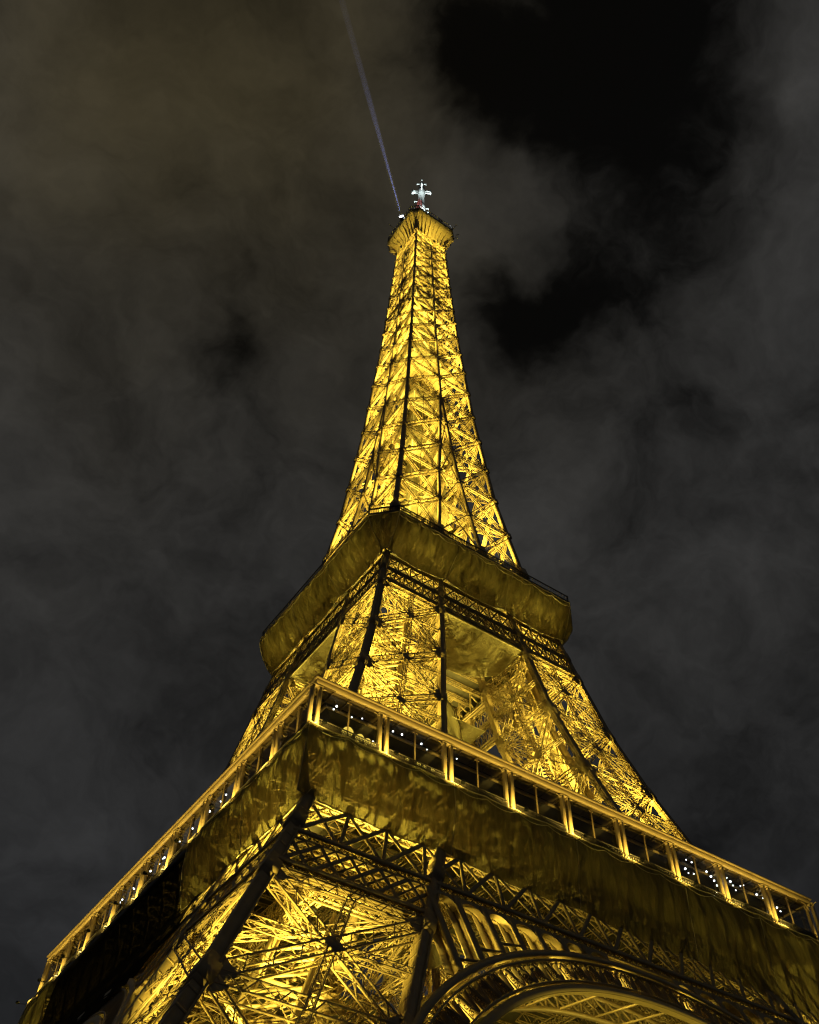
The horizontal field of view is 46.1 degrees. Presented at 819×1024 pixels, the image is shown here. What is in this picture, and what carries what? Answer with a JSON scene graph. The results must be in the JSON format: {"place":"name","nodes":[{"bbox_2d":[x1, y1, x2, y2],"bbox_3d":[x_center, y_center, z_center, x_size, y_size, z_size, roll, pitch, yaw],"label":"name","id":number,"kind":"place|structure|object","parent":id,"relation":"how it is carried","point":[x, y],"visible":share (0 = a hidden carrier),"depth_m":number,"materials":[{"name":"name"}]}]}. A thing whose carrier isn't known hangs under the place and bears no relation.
{"place":"outdoors","nodes":[
{"label":"outdoors","id":0,"kind":"place"},
{"bbox_2d":[0,0,818,1023],"label":"sky","id":1,"kind":"structure","parent":0,"point":[199,199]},
{"label":"pavement","id":2,"kind":"structure","parent":0,"visible":0},
{"bbox_2d":[37,179,818,1023],"bbox_3d":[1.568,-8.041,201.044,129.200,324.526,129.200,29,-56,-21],"label":"iron tower","id":3,"kind":"structure","parent":2,"relation":"on","point":[251,939],"depth_m":104.29,"materials":[{"name":"metal"}]},
{"bbox_2d":[41,859,183,1023],"bbox_3d":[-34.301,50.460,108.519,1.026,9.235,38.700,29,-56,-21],"label":"dark sheet","id":4,"kind":"object","parent":3,"relation":"attached to","point":[147,918],"visible":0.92,"depth_m":107.03,"materials":[{"name":"black fabric"}]},
{"bbox_2d":[58,891,202,1023],"bbox_3d":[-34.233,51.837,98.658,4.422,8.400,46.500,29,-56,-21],"label":"dark sheet","id":5,"kind":"object","parent":3,"relation":"on","point":[114,982],"visible":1,"depth_m":92.14,"materials":[{"name":"black fabric"}]},
{"bbox_2d":[209,803,224,809],"bbox_3d":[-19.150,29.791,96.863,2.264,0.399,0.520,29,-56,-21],"label":"outrigger light","id":6,"kind":"object","parent":3,"relation":"attached to","point":[211,805],"visible":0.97,"depth_m":96.49,"materials":[{"name":"brown metal"}]},
{"bbox_2d":[275,1009,285,1016],"bbox_3d":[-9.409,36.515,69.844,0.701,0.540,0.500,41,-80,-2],"label":"floodlight","id":7,"kind":"object","parent":3,"relation":"attached to","point":[279,1012],"visible":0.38,"depth_m":69.82,"materials":[{"name":"brown metal"}]},
{"bbox_2d":[309,904,317,912],"bbox_3d":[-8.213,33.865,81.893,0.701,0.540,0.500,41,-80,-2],"label":"floodlight","id":8,"kind":"object","parent":3,"relation":"attached to","point":[314,908],"visible":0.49,"depth_m":81.87,"materials":[{"name":"yellow metal"}]},
{"bbox_2d":[289,627,378,685],"bbox_3d":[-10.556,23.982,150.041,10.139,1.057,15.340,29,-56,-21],"label":"tarpaulin","id":9,"kind":"object","parent":3,"relation":"attached to","point":[310,668],"visible":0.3,"depth_m":149.80,"materials":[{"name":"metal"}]},
{"bbox_2d":[342,727,352,736],"bbox_3d":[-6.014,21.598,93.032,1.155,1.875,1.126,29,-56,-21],"label":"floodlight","id":10,"kind":"object","parent":3,"relation":"on","point":[350,729],"visible":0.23,"depth_m":93.03,"materials":[{"name":"yellow glass"}]},
{"bbox_2d":[259,511,572,720],"bbox_3d":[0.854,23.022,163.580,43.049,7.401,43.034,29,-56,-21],"label":"safety net","id":11,"kind":"object","parent":3,"relation":"hanging from","point":[416,544],"visible":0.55,"depth_m":152.90,"materials":[{"name":"fabric"}]},
{"bbox_2d":[386,384,449,530],"bbox_3d":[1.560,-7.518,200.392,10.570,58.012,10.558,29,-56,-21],"label":"tower lattice","id":12,"kind":"object","parent":3,"relation":"attached to","point":[411,416],"visible":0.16,"depth_m":197.05,"materials":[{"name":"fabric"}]},
{"bbox_2d":[18,720,818,1023],"bbox_3d":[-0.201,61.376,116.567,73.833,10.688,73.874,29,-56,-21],"label":"safety net","id":13,"kind":"object","parent":3,"relation":"hanging from","point":[379,790],"visible":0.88,"depth_m":94.97,"materials":[{"name":"fabric"}]},
{"bbox_2d":[598,842,780,923],"bbox_3d":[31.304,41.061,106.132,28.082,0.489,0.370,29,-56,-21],"label":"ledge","id":14,"kind":"object","parent":13,"relation":"on","point":[741,905],"visible":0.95,"depth_m":105.98,"materials":[{"name":"metal"}]},
{"bbox_2d":[398,247,440,385],"bbox_3d":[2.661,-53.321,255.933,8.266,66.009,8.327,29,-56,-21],"label":"lattice","id":15,"kind":"object","parent":3,"relation":"attached to","point":[424,353],"visible":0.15,"depth_m":243.72,"materials":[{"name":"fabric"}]},
{"bbox_2d":[378,691,462,968],"bbox_3d":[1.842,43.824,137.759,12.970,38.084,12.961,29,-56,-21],"label":"wrapped shaft sheet","id":16,"kind":"object","parent":3,"relation":"hanging from","point":[454,730],"visible":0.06,"depth_m":143.42,"materials":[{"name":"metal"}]},
{"bbox_2d":[375,688,484,743],"bbox_3d":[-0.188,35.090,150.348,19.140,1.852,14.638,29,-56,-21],"label":"tarpaulin","id":17,"kind":"object","parent":3,"relation":"attached to","point":[470,733],"visible":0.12,"depth_m":150.18,"materials":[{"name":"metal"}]},
{"bbox_2d":[420,612,522,676],"bbox_3d":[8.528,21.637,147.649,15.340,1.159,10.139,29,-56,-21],"label":"tarpaulin","id":18,"kind":"object","parent":3,"relation":"attached to","point":[473,651],"visible":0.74,"depth_m":147.15,"materials":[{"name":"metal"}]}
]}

